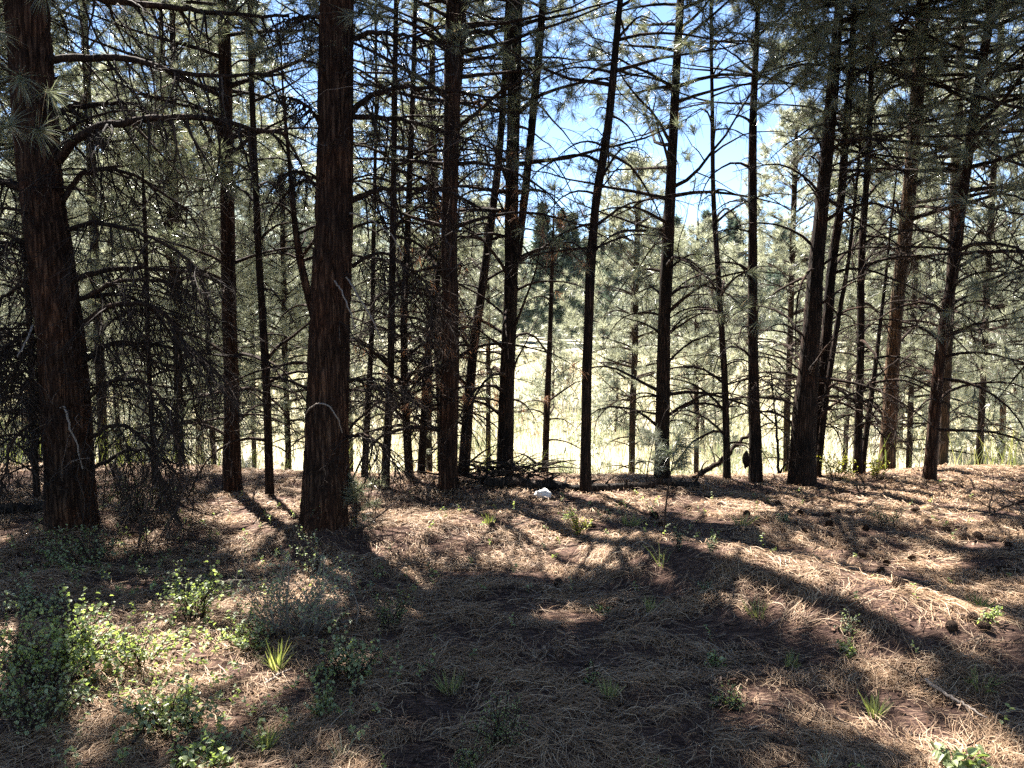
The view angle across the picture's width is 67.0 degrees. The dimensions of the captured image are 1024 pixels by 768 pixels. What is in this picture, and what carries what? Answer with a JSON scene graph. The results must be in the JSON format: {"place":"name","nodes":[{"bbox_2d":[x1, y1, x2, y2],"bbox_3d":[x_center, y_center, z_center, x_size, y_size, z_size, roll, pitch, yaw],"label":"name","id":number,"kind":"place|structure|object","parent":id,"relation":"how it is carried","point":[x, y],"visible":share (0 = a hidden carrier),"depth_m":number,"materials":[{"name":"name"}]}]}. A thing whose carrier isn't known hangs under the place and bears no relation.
{"place":"outdoors","nodes":[
{"label":"outdoors","id":0,"kind":"place"},
{"bbox_2d":[0,152,774,327],"bbox_3d":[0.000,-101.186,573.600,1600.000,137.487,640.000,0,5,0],"label":"hills","id":1,"kind":"structure","parent":0,"point":[527,243],"depth_m":477.28,"materials":[{"name":"green plant"}]},
{"bbox_2d":[0,332,1023,767],"bbox_3d":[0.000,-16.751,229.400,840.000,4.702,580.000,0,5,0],"label":"ground","id":2,"kind":"structure","parent":0,"point":[752,630],"depth_m":4.02,"materials":[{"name":"brown plant"}]},
{"bbox_2d":[0,501,42,514],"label":"fallen log","id":3,"kind":"object","parent":2,"relation":"on","point":[23,508],"visible":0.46,"depth_m":6.81,"materials":[{"name":"wood"}]},
{"bbox_2d":[0,572,67,619],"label":"shrub","id":4,"kind":"object","parent":2,"relation":"on","point":[26,596],"visible":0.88,"depth_m":4.20,"materials":[{"name":"green plant"}]},
{"bbox_2d":[0,647,103,741],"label":"shrub","id":5,"kind":"object","parent":2,"relation":"on","point":[9,701],"visible":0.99,"depth_m":2.99,"materials":[{"name":"green plant"}]},
{"bbox_2d":[0,0,144,460],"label":"pine tree","id":6,"kind":"object","parent":2,"relation":"on","point":[10,142],"visible":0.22,"depth_m":7.32,"materials":[{"name":"green plant"}]},
{"bbox_2d":[0,83,144,498],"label":"pine tree","id":7,"kind":"object","parent":2,"relation":"on","point":[5,224],"visible":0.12,"depth_m":7.29,"materials":[{"name":"green plant"}]},
{"bbox_2d":[0,0,146,154],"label":"pine tree","id":8,"kind":"object","parent":2,"relation":"on","point":[92,51],"visible":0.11,"depth_m":9.62,"materials":[{"name":"green plant"}]},
{"bbox_2d":[0,578,156,694],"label":"shrub","id":9,"kind":"object","parent":2,"relation":"on","point":[71,654],"visible":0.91,"depth_m":3.34,"materials":[{"name":"green plant"}]},
{"bbox_2d":[23,524,133,574],"bbox_3d":[-2.971,1.135,5.371,0.725,0.354,0.679,0,5,0],"label":"shrub","id":10,"kind":"object","parent":2,"relation":"on","point":[85,550],"visible":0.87,"depth_m":5.32,"materials":[{"name":"green plant"}]},
{"bbox_2d":[0,0,194,461],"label":"pine tree","id":11,"kind":"object","parent":2,"relation":"on","point":[7,211],"visible":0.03,"depth_m":13.90,"materials":[{"name":"green plant"}]},
{"bbox_2d":[0,62,255,459],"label":"pine tree","id":12,"kind":"object","parent":2,"relation":"on","point":[92,377],"visible":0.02,"depth_m":16.62,"materials":[{"name":"green plant"}]},
{"bbox_2d":[97,452,176,515],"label":"shrub","id":13,"kind":"object","parent":2,"relation":"on","point":[140,509],"visible":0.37,"depth_m":6.62,"materials":[{"name":"green plant"}]},
{"bbox_2d":[0,0,274,461],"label":"pine tree","id":14,"kind":"object","parent":2,"relation":"on","point":[104,422],"visible":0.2,"depth_m":11.60,"materials":[{"name":"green plant"}]},
{"bbox_2d":[92,612,184,669],"bbox_3d":[-1.745,1.192,3.536,0.422,0.245,0.263,0,5,0],"label":"shrub","id":15,"kind":"object","parent":2,"relation":"on","point":[141,649],"visible":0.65,"depth_m":3.54,"materials":[{"name":"green plant"}]},
{"bbox_2d":[76,100,203,425],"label":"meadow pine","id":16,"kind":"object","parent":2,"relation":"on","point":[124,297],"visible":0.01,"depth_m":29.29,"materials":[{"name":"green plant"}]},
{"bbox_2d":[69,112,223,496],"bbox_3d":[-3.710,-0.750,7.946,1.736,4.030,1.935,0,5,0],"label":"pine tree","id":17,"kind":"object","parent":2,"relation":"on","point":[146,252],"visible":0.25,"depth_m":7.81,"materials":[{"name":"green plant"}]},
{"bbox_2d":[2,0,307,463],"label":"pine tree","id":18,"kind":"object","parent":2,"relation":"on","point":[238,286],"visible":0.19,"depth_m":13.15,"materials":[{"name":"green plant"}]},
{"bbox_2d":[109,669,222,743],"bbox_3d":[-1.335,1.276,3.041,0.384,0.245,0.354,0,5,0],"label":"shrub","id":19,"kind":"object","parent":2,"relation":"on","point":[183,712],"visible":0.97,"depth_m":3.02,"materials":[{"name":"green plant"}]},
{"bbox_2d":[0,0,334,567],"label":"pine tree","id":20,"kind":"object","parent":2,"relation":"on","point":[62,357],"visible":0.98,"depth_m":5.78,"materials":[{"name":"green plant"}]},
{"bbox_2d":[54,0,303,461],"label":"pine tree","id":21,"kind":"object","parent":2,"relation":"on","point":[247,87],"visible":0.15,"depth_m":13.17,"materials":[{"name":"green plant"}]},
{"bbox_2d":[111,229,284,462],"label":"meadow pine","id":22,"kind":"object","parent":2,"relation":"on","point":[196,434],"visible":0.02,"depth_m":23.86,"materials":[{"name":"green plant"}]},
{"bbox_2d":[160,546,238,621],"bbox_3d":[-1.693,1.079,4.119,0.434,0.410,0.263,1,5,16],"label":"shrub","id":23,"kind":"object","parent":2,"relation":"on","point":[195,599],"visible":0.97,"depth_m":4.09,"materials":[{"name":"green plant"}]},
{"bbox_2d":[91,0,308,468],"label":"pine tree","id":24,"kind":"object","parent":2,"relation":"on","point":[280,431],"visible":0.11,"depth_m":15.57,"materials":[{"name":"green plant"}]},
{"bbox_2d":[166,726,238,767],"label":"shrub","id":25,"kind":"object","parent":2,"relation":"on","point":[216,758],"visible":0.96,"depth_m":2.81,"materials":[{"name":"green plant"}]},
{"bbox_2d":[0,0,461,492],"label":"pine tree","id":26,"kind":"object","parent":2,"relation":"on","point":[232,482],"visible":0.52,"depth_m":7.49,"materials":[{"name":"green plant"}]},
{"bbox_2d":[216,607,270,651],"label":"shrub","id":27,"kind":"object","parent":2,"relation":"on","point":[260,644],"visible":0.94,"depth_m":3.76,"materials":[{"name":"green plant"}]},
{"bbox_2d":[153,0,352,467],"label":"pine tree","id":28,"kind":"object","parent":2,"relation":"on","point":[297,272],"visible":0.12,"depth_m":18.47,"materials":[{"name":"green plant"}]},
{"bbox_2d":[137,0,377,505],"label":"pine tree","id":29,"kind":"object","parent":2,"relation":"on","point":[268,450],"visible":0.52,"depth_m":7.28,"materials":[{"name":"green plant"}]},
{"bbox_2d":[241,713,284,753],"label":"grass tuft","id":30,"kind":"object","parent":2,"relation":"on","point":[267,740],"visible":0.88,"depth_m":2.90,"materials":[{"name":"green plant"}]},
{"bbox_2d":[254,638,296,671],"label":"grass tuft","id":31,"kind":"object","parent":2,"relation":"on","point":[278,664],"visible":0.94,"depth_m":3.53,"materials":[{"name":"green plant"}]},
{"bbox_2d":[167,112,386,469],"bbox_3d":[-4.651,-1.117,16.110,4.468,8.826,4.320,0,5,0],"label":"pine tree","id":32,"kind":"object","parent":2,"relation":"on","point":[284,292],"visible":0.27,"depth_m":15.65,"materials":[{"name":"green plant"}]},
{"bbox_2d":[208,529,371,637],"bbox_3d":[-1.139,1.064,4.011,0.781,0.524,0.790,0,5,0],"label":"shrub","id":33,"kind":"object","parent":2,"relation":"on","point":[304,619],"visible":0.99,"depth_m":3.95,"materials":[{"name":"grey plant"}]},
{"bbox_2d":[189,0,439,481],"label":"pine tree","id":34,"kind":"object","parent":2,"relation":"on","point":[304,279],"visible":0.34,"depth_m":7.16,"materials":[{"name":"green plant"}]},
{"bbox_2d":[289,525,341,576],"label":"shrub","id":35,"kind":"object","parent":2,"relation":"on","point":[313,558],"visible":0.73,"depth_m":5.13,"materials":[{"name":"green plant"}]},
{"bbox_2d":[303,691,334,718],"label":"shrub","id":36,"kind":"object","parent":2,"relation":"on","point":[319,708],"visible":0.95,"depth_m":3.14,"materials":[{"name":"green plant"}]},
{"bbox_2d":[257,152,421,471],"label":"pine tree","id":37,"kind":"object","parent":2,"relation":"on","point":[358,208],"visible":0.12,"depth_m":18.55,"materials":[{"name":"green plant"}]},
{"bbox_2d":[297,625,383,690],"bbox_3d":[-0.745,1.227,3.466,0.371,0.263,0.302,2,5,24],"label":"shrub","id":38,"kind":"object","parent":2,"relation":"on","point":[353,664],"visible":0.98,"depth_m":3.47,"materials":[{"name":"green plant"}]},
{"bbox_2d":[274,0,438,479],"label":"pine tree","id":39,"kind":"object","parent":2,"relation":"on","point":[371,337],"visible":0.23,"depth_m":8.21,"materials":[{"name":"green plant"}]},
{"bbox_2d":[338,466,388,530],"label":"shrub","id":40,"kind":"object","parent":2,"relation":"on","point":[353,493],"visible":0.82,"depth_m":5.98,"materials":[{"name":"green plant"}]},
{"bbox_2d":[199,0,529,534],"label":"pine tree","id":41,"kind":"object","parent":2,"relation":"on","point":[326,450],"visible":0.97,"depth_m":5.77,"materials":[{"name":"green plant"}]},
{"bbox_2d":[343,463,437,538],"bbox_3d":[-0.938,0.881,5.944,0.726,0.499,0.393,-1,5,-12],"label":"fallen branch","id":42,"kind":"object","parent":2,"relation":"on","point":[365,526],"visible":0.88,"depth_m":5.90,"materials":[{"name":"brown wood"}]},
{"bbox_2d":[369,589,415,629],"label":"shrub","id":43,"kind":"object","parent":2,"relation":"on","point":[397,613],"visible":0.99,"depth_m":4.14,"materials":[{"name":"green plant"}]},
{"bbox_2d":[259,0,567,489],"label":"pine tree","id":44,"kind":"object","parent":2,"relation":"on","point":[357,191],"visible":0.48,"depth_m":7.71,"materials":[{"name":"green plant"}]},
{"bbox_2d":[302,0,568,471],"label":"pine tree","id":45,"kind":"object","parent":2,"relation":"on","point":[433,135],"visible":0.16,"depth_m":13.16,"materials":[{"name":"green plant"}]},
{"bbox_2d":[310,0,582,477],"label":"pine tree","id":46,"kind":"object","parent":2,"relation":"on","point":[408,227],"visible":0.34,"depth_m":7.98,"materials":[{"name":"green plant"}]},
{"bbox_2d":[240,0,653,504],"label":"pine tree","id":47,"kind":"object","parent":2,"relation":"on","point":[448,419],"visible":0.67,"depth_m":7.29,"materials":[{"name":"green plant"}]},
{"bbox_2d":[349,90,547,471],"bbox_3d":[-1.386,-1.030,14.483,4.305,8.848,4.102,0,5,0],"label":"pine tree","id":48,"kind":"object","parent":2,"relation":"on","point":[429,458],"visible":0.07,"depth_m":14.13,"materials":[{"name":"green plant"}]},
{"bbox_2d":[432,670,468,696],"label":"grass tuft","id":49,"kind":"object","parent":2,"relation":"on","point":[451,684],"visible":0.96,"depth_m":3.34,"materials":[{"name":"green plant"}]},
{"bbox_2d":[349,0,555,476],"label":"pine tree","id":50,"kind":"object","parent":2,"relation":"on","point":[422,453],"visible":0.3,"depth_m":8.22,"materials":[{"name":"green plant"}]},
{"bbox_2d":[451,738,492,767],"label":"shrub","id":51,"kind":"object","parent":2,"relation":"on","point":[463,755],"visible":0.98,"depth_m":2.79,"materials":[{"name":"green plant"}]},
{"bbox_2d":[412,193,558,469],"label":"pine tree","id":52,"kind":"object","parent":2,"relation":"on","point":[490,360],"visible":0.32,"depth_m":19.74,"materials":[{"name":"green plant"}]},
{"bbox_2d":[390,428,592,489],"bbox_3d":[-0.205,0.912,7.926,2.076,0.885,1.039,1,5,7],"label":"brush pile","id":53,"kind":"object","parent":2,"relation":"on","point":[504,471],"visible":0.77,"depth_m":7.77,"materials":[{"name":"brown plant"}]},
{"bbox_2d":[461,676,531,750],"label":"shrub","id":54,"kind":"object","parent":2,"relation":"on","point":[497,732],"visible":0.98,"depth_m":2.88,"materials":[{"name":"green plant"}]},
{"bbox_2d":[355,0,641,476],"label":"pine tree","id":55,"kind":"object","parent":2,"relation":"on","point":[481,288],"visible":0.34,"depth_m":8.18,"materials":[{"name":"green plant"}]},
{"bbox_2d":[297,0,710,491],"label":"pine tree","id":56,"kind":"object","parent":2,"relation":"on","point":[504,412],"visible":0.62,"depth_m":7.96,"materials":[{"name":"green plant"}]},
{"bbox_2d":[0,480,1015,767],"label":"herb cover","id":57,"kind":"object","parent":2,"relation":"on","point":[180,692],"visible":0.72,"depth_m":3.56,"materials":[{"name":"green plant"}]},
{"bbox_2d":[0,476,1023,767],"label":"bark flakes","id":58,"kind":"object","parent":2,"relation":"on","point":[792,726],"visible":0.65,"depth_m":3.67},
{"bbox_2d":[0,348,1023,474],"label":"meadow grass","id":59,"kind":"structure","parent":2,"relation":"on","point":[535,443],"depth_m":27.70,"materials":[{"name":"yellow plant"}]},
{"bbox_2d":[0,474,1023,767],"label":"twig debris","id":60,"kind":"object","parent":2,"relation":"on","point":[538,634],"visible":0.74,"depth_m":3.75,"materials":[{"name":"brown plant"}]},
{"bbox_2d":[0,201,1023,338],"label":"distant wood","id":61,"kind":"object","parent":2,"relation":"on","point":[559,313],"visible":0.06,"depth_m":99.63,"materials":[{"name":"green plant"}]},
{"bbox_2d":[0,350,1023,474],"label":"meadow brush","id":62,"kind":"object","parent":2,"relation":"on","point":[718,448],"visible":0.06,"depth_m":27.91,"materials":[{"name":"green plant"}]},
{"bbox_2d":[0,418,1023,475],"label":"bank grass","id":63,"kind":"structure","parent":2,"relation":"on","point":[996,462],"depth_m":9.91,"materials":[{"name":"green plant"}]},
{"bbox_2d":[522,326,579,404],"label":"meadow pine","id":64,"kind":"object","parent":2,"relation":"on","point":[555,333],"visible":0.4,"depth_m":38.01,"materials":[{"name":"green plant"}]},
{"bbox_2d":[515,181,632,470],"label":"pine tree","id":65,"kind":"object","parent":2,"relation":"on","point":[546,413],"visible":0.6,"depth_m":9.39,"materials":[{"name":"green plant"}]},
{"bbox_2d":[480,467,702,491],"bbox_3d":[0.810,0.929,7.643,2.239,0.282,0.290,-1,5,-7],"label":"fallen log","id":66,"kind":"object","parent":2,"relation":"on","point":[550,483],"visible":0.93,"depth_m":7.58,"materials":[{"name":"brown wood"}]},
{"bbox_2d":[591,337,649,432],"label":"meadow pine","id":67,"kind":"object","parent":2,"relation":"on","point":[610,396],"visible":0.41,"depth_m":30.02,"materials":[{"name":"green plant"}]},
{"bbox_2d":[447,0,795,493],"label":"pine tree","id":68,"kind":"object","parent":2,"relation":"on","point":[602,169],"visible":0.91,"depth_m":7.28,"materials":[{"name":"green plant"}]},
{"bbox_2d":[593,243,657,364],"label":"meadow pine","id":69,"kind":"object","parent":2,"relation":"on","point":[629,307],"visible":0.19,"depth_m":59.74,"materials":[{"name":"green plant"}]},
{"bbox_2d":[533,148,738,473],"bbox_3d":[2.496,-0.495,14.482,4.155,7.824,3.716,0,5,0],"label":"pine tree","id":70,"kind":"object","parent":2,"relation":"on","point":[575,323],"visible":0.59,"depth_m":14.23,"materials":[{"name":"green plant"}]},
{"bbox_2d":[616,214,676,348],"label":"meadow pine","id":71,"kind":"object","parent":2,"relation":"on","point":[643,325],"visible":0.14,"depth_m":83.61,"materials":[{"name":"green plant"}]},
{"bbox_2d":[630,420,668,481],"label":"young pine","id":72,"kind":"object","parent":2,"relation":"on","point":[645,442],"visible":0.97,"depth_m":7.74,"materials":[{"name":"green plant"}]},
{"bbox_2d":[594,215,747,474],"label":"pine tree","id":73,"kind":"object","parent":2,"relation":"on","point":[695,242],"visible":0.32,"depth_m":18.70,"materials":[{"name":"green plant"}]},
{"bbox_2d":[650,426,702,535],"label":"young pine","id":74,"kind":"object","parent":2,"relation":"on","point":[681,462],"visible":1,"depth_m":5.45,"materials":[{"name":"green plant"}]},
{"bbox_2d":[477,0,891,479],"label":"pine tree","id":75,"kind":"object","parent":2,"relation":"on","point":[662,413],"visible":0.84,"depth_m":7.96,"materials":[{"name":"green plant"}]},
{"bbox_2d":[670,329,738,445],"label":"meadow pine","id":76,"kind":"object","parent":2,"relation":"on","point":[685,396],"visible":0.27,"depth_m":26.75,"materials":[{"name":"green plant"}]},
{"bbox_2d":[601,0,813,480],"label":"pine tree","id":77,"kind":"object","parent":2,"relation":"on","point":[762,5],"visible":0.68,"depth_m":8.03,"materials":[{"name":"green plant"}]},
{"bbox_2d":[709,680,747,709],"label":"shrub","id":78,"kind":"object","parent":2,"relation":"on","point":[734,702],"visible":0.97,"depth_m":3.21,"materials":[{"name":"green plant"}]},
{"bbox_2d":[693,416,787,477],"bbox_3d":[2.495,0.687,8.512,1.055,0.756,0.541,0,5,0],"label":"leaning branch","id":79,"kind":"object","parent":2,"relation":"on","point":[712,466],"visible":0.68,"depth_m":8.51,"materials":[{"name":"brown plant"}]},
{"bbox_2d":[722,197,784,355],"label":"meadow pine","id":80,"kind":"object","parent":2,"relation":"on","point":[744,321],"visible":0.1,"depth_m":74.79,"materials":[{"name":"green plant"}]},
{"bbox_2d":[653,0,872,484],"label":"pine tree","id":81,"kind":"object","parent":2,"relation":"on","point":[752,461],"visible":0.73,"depth_m":7.88,"materials":[{"name":"green plant"}]},
{"bbox_2d":[757,341,791,473],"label":"sapling","id":82,"kind":"object","parent":2,"relation":"on","point":[777,442],"visible":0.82,"depth_m":8.16,"materials":[{"name":"green plant"}]},
{"bbox_2d":[670,97,908,472],"bbox_3d":[5.365,-1.053,14.758,4.103,8.796,4.214,2,5,27],"label":"pine tree","id":83,"kind":"object","parent":2,"relation":"on","point":[793,225],"visible":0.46,"depth_m":14.71,"materials":[{"name":"green plant"}]},
{"bbox_2d":[816,446,857,480],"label":"shrub","id":84,"kind":"object","parent":2,"relation":"on","point":[827,465],"visible":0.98,"depth_m":8.20,"materials":[{"name":"green plant"}]},
{"bbox_2d":[679,0,1023,485],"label":"pine tree","id":85,"kind":"object","parent":2,"relation":"on","point":[805,411],"visible":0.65,"depth_m":7.85,"materials":[{"name":"green plant"}]},
{"bbox_2d":[745,101,970,471],"bbox_3d":[7.853,-1.719,17.669,4.897,9.749,4.906,-1,5,-14],"label":"pine tree","id":86,"kind":"object","parent":2,"relation":"on","point":[853,304],"visible":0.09,"depth_m":17.68,"materials":[{"name":"green plant"}]},
{"bbox_2d":[712,0,1023,475],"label":"pine tree","id":87,"kind":"object","parent":2,"relation":"on","point":[828,317],"visible":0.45,"depth_m":7.94,"materials":[{"name":"green plant"}]},
{"bbox_2d":[857,689,893,718],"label":"grass tuft","id":88,"kind":"object","parent":2,"relation":"on","point":[873,708],"visible":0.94,"depth_m":3.16,"materials":[{"name":"green plant"}]},
{"bbox_2d":[734,0,1022,475],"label":"pine tree","id":89,"kind":"object","parent":2,"relation":"on","point":[859,424],"visible":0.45,"depth_m":8.27,"materials":[{"name":"green plant"}]},
{"bbox_2d":[784,33,973,477],"bbox_3d":[3.601,-1.350,8.124,1.655,4.873,1.764,0,5,0],"label":"pine tree","id":90,"kind":"object","parent":2,"relation":"on","point":[839,312],"visible":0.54,"depth_m":8.10,"materials":[{"name":"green plant"}]},
{"bbox_2d":[763,0,1023,482],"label":"pine tree","id":91,"kind":"object","parent":2,"relation":"on","point":[932,442],"visible":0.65,"depth_m":7.83,"materials":[{"name":"green plant"}]},
{"bbox_2d":[765,0,1023,470],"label":"pine tree","id":92,"kind":"object","parent":2,"relation":"on","point":[897,339],"visible":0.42,"depth_m":9.04,"materials":[{"name":"green plant"}]},
{"bbox_2d":[765,20,1023,467],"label":"pine tree","id":93,"kind":"object","parent":2,"relation":"on","point":[910,440],"visible":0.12,"depth_m":15.77,"materials":[{"name":"green plant"}]},
{"bbox_2d":[825,94,982,473],"bbox_3d":[4.125,-1.024,8.276,1.537,4.266,1.326,5,7,44],"label":"pine tree","id":94,"kind":"object","parent":2,"relation":"on","point":[874,371],"visible":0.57,"depth_m":8.43,"materials":[{"name":"brown plant"}]},
{"bbox_2d":[833,263,974,454],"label":"meadow pine","id":95,"kind":"object","parent":2,"relation":"on","point":[914,416],"visible":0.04,"depth_m":25.74,"materials":[{"name":"green plant"}]},
{"bbox_2d":[869,159,970,394],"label":"meadow pine","id":96,"kind":"object","parent":2,"relation":"on","point":[938,220],"visible":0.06,"depth_m":43.38,"materials":[{"name":"green plant"}]},
{"bbox_2d":[833,2,1023,465],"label":"pine tree","id":97,"kind":"object","parent":2,"relation":"on","point":[994,344],"visible":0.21,"depth_m":12.84,"materials":[{"name":"green plant"}]},
{"bbox_2d":[834,0,1023,426],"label":"pine tree","id":98,"kind":"object","parent":2,"relation":"on","point":[974,291],"visible":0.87,"depth_m":6.68,"materials":[{"name":"green plant"}]},
{"bbox_2d":[836,0,1023,466],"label":"pine tree","id":99,"kind":"object","parent":2,"relation":"on","point":[943,450],"visible":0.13,"depth_m":11.13,"materials":[{"name":"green plant"}]},
{"bbox_2d":[929,741,992,767],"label":"shrub","id":100,"kind":"object","parent":2,"relation":"on","point":[955,761],"visible":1,"depth_m":2.72,"materials":[{"name":"green plant"}]},
{"bbox_2d":[940,135,1023,414],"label":"meadow pine","id":101,"kind":"object","parent":2,"relation":"on","point":[999,273],"visible":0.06,"depth_m":33.75,"materials":[{"name":"green plant"}]},
{"bbox_2d":[950,277,1023,460],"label":"meadow pine","id":102,"kind":"object","parent":2,"relation":"on","point":[1004,422],"visible":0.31,"depth_m":23.95,"materials":[{"name":"green plant"}]},
{"bbox_2d":[951,470,1023,535],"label":"fallen branch","id":103,"kind":"object","parent":2,"relation":"on","point":[1018,502],"visible":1,"depth_m":6.08,"materials":[{"name":"brown wood"}]},
{"bbox_2d":[971,205,1023,428],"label":"meadow pine","id":104,"kind":"object","parent":2,"relation":"on","point":[1011,387],"visible":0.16,"depth_m":26.43,"materials":[{"name":"green plant"}]},
{"bbox_2d":[1,0,1023,253],"label":"sky","id":105,"kind":"structure","parent":0,"point":[735,151],"materials":[{"name":"blue"}]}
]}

